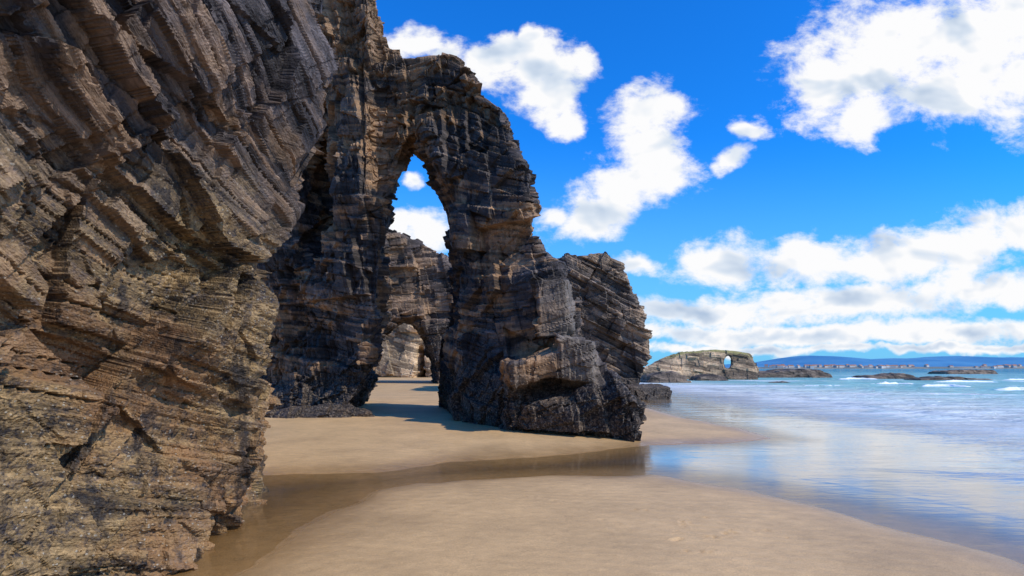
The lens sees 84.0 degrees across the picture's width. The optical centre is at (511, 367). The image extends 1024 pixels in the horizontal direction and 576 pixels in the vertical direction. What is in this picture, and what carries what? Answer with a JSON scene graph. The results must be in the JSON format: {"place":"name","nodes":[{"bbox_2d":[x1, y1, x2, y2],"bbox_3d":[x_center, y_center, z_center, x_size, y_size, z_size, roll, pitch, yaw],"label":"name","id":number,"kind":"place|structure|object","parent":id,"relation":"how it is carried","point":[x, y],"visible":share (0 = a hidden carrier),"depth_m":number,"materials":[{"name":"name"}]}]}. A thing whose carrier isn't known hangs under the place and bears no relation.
{"place":"outdoors","nodes":[
{"label":"outdoors","id":0,"kind":"place"},
{"bbox_2d":[170,377,1023,575],"bbox_3d":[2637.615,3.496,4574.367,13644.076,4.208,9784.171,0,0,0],"label":"sand","id":1,"kind":"structure","parent":0,"point":[411,478],"depth_m":6.16,"materials":[{"name":"beige sand"}]},
{"bbox_2d":[0,0,338,575],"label":"cliff","id":2,"kind":"structure","parent":1,"relation":"on","point":[156,156],"depth_m":4.34,"materials":[{"name":"brown stone"}]},
{"bbox_2d":[375,323,431,377],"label":"cliff","id":3,"kind":"structure","parent":1,"relation":"on","point":[403,346],"depth_m":83.89,"materials":[{"name":"grey stone"}]},
{"bbox_2d":[381,229,452,383],"bbox_3d":[-11.367,-5.796,54.498,22.237,16.405,10.760,0,0,0],"label":"rock arch","id":4,"kind":"object","parent":1,"relation":"on","point":[421,297],"visible":0.23,"depth_m":50.37,"materials":[{"name":"grey stone"}]},
{"bbox_2d":[257,0,645,441],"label":"rock arch","id":5,"kind":"object","parent":1,"relation":"on","point":[518,352],"visible":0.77,"depth_m":16.65,"materials":[{"name":"grey stone"}]},
{"bbox_2d":[557,251,651,384],"bbox_3d":[3.425,-2.075,35.508,9.262,9.071,10.260,0,0,0],"label":"sea stack","id":6,"kind":"object","parent":1,"relation":"on","point":[613,316],"visible":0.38,"depth_m":31.32,"materials":[{"name":"grey stone"}]},
{"bbox_2d":[625,383,671,399],"bbox_3d":[6.888,1.384,29.973,2.796,1.118,1.834,0,0,-22],"label":"boulder","id":7,"kind":"object","parent":1,"relation":"on","point":[649,391],"visible":0.56,"depth_m":29.31,"materials":[{"name":"grey stone"}]},
{"bbox_2d":[376,0,1023,366],"label":"sky","id":8,"kind":"structure","parent":0,"point":[768,179],"materials":[{"name":"blue"}]},
{"bbox_2d":[589,368,1023,516],"bbox_3d":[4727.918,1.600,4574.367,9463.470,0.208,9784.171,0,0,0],"label":"sea","id":9,"kind":"structure","parent":0,"point":[834,448],"depth_m":15.04,"materials":[{"name":"liquid"}]},
{"bbox_2d":[640,371,690,382],"bbox_3d":[16.684,1.076,62.069,4.847,1.546,4.201,0,0,0],"label":"reef rock","id":10,"kind":"object","parent":9,"relation":"in","point":[665,377],"visible":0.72,"depth_m":60.52,"materials":[{"name":"grey stone"}]},
{"bbox_2d":[640,350,758,379],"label":"island","id":11,"kind":"structure","parent":9,"relation":"in","point":[690,364],"depth_m":78.75,"materials":[{"name":"grey stone"}]},
{"bbox_2d":[689,374,728,380],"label":"reef rock","id":12,"kind":"object","parent":9,"relation":"in","point":[706,377],"visible":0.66,"depth_m":72.65,"materials":[{"name":"grey stone"}]},
{"bbox_2d":[768,381,789,382],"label":"breaking wave","id":13,"kind":"object","parent":9,"relation":"in","point":[779,382],"visible":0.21,"depth_m":61.03,"materials":[{"name":"white liquid"}]},
{"bbox_2d":[758,368,832,377],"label":"reef rock","id":14,"kind":"object","parent":9,"relation":"in","point":[793,373],"visible":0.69,"depth_m":92.49,"materials":[{"name":"grey stone"}]},
{"bbox_2d":[841,377,874,378],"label":"breaking wave","id":15,"kind":"object","parent":9,"relation":"on","point":[857,378],"visible":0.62,"depth_m":83.75,"materials":[{"name":"liquid"}]},
{"bbox_2d":[852,373,914,378],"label":"reef rock","id":16,"kind":"object","parent":9,"relation":"in","point":[891,376],"visible":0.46,"depth_m":84.59,"materials":[{"name":"grey stone"}]},
{"bbox_2d":[877,382,913,383],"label":"breaking wave","id":17,"kind":"object","parent":9,"relation":"on","point":[894,383],"visible":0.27,"depth_m":56.76,"materials":[{"name":"liquid"}]},
{"bbox_2d":[923,384,970,386],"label":"breaking wave","id":18,"kind":"object","parent":9,"relation":"on","point":[952,385],"visible":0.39,"depth_m":49.30,"materials":[{"name":"liquid"}]},
{"bbox_2d":[903,376,992,379],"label":"reef rock","id":19,"kind":"object","parent":9,"relation":"in","point":[939,378],"visible":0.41,"depth_m":74.91,"materials":[{"name":"grey stone"}]},
{"bbox_2d":[927,369,997,373],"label":"reef rock","id":20,"kind":"object","parent":9,"relation":"in","point":[968,371],"visible":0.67,"depth_m":150.80,"materials":[{"name":"grey stone"}]},
{"bbox_2d":[938,380,993,381],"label":"breaking wave","id":21,"kind":"object","parent":9,"relation":"on","point":[963,381],"visible":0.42,"depth_m":64.65,"materials":[{"name":"liquid"}]},
{"bbox_2d":[989,387,1023,389],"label":"breaking wave","id":22,"kind":"object","parent":9,"relation":"on","point":[1014,388],"visible":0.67,"depth_m":41.38,"materials":[{"name":"liquid"}]},
{"bbox_2d":[724,355,1023,367],"bbox_3d":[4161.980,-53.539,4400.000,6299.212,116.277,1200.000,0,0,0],"label":"hills","id":23,"kind":"structure","parent":0,"point":[946,361],"depth_m":4265.65,"materials":[{"name":"blue"}]},
{"bbox_2d":[758,366,1023,368],"bbox_3d":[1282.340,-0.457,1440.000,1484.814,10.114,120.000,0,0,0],"label":"coast","id":24,"kind":"structure","parent":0,"point":[968,367],"depth_m":1392.11}
]}

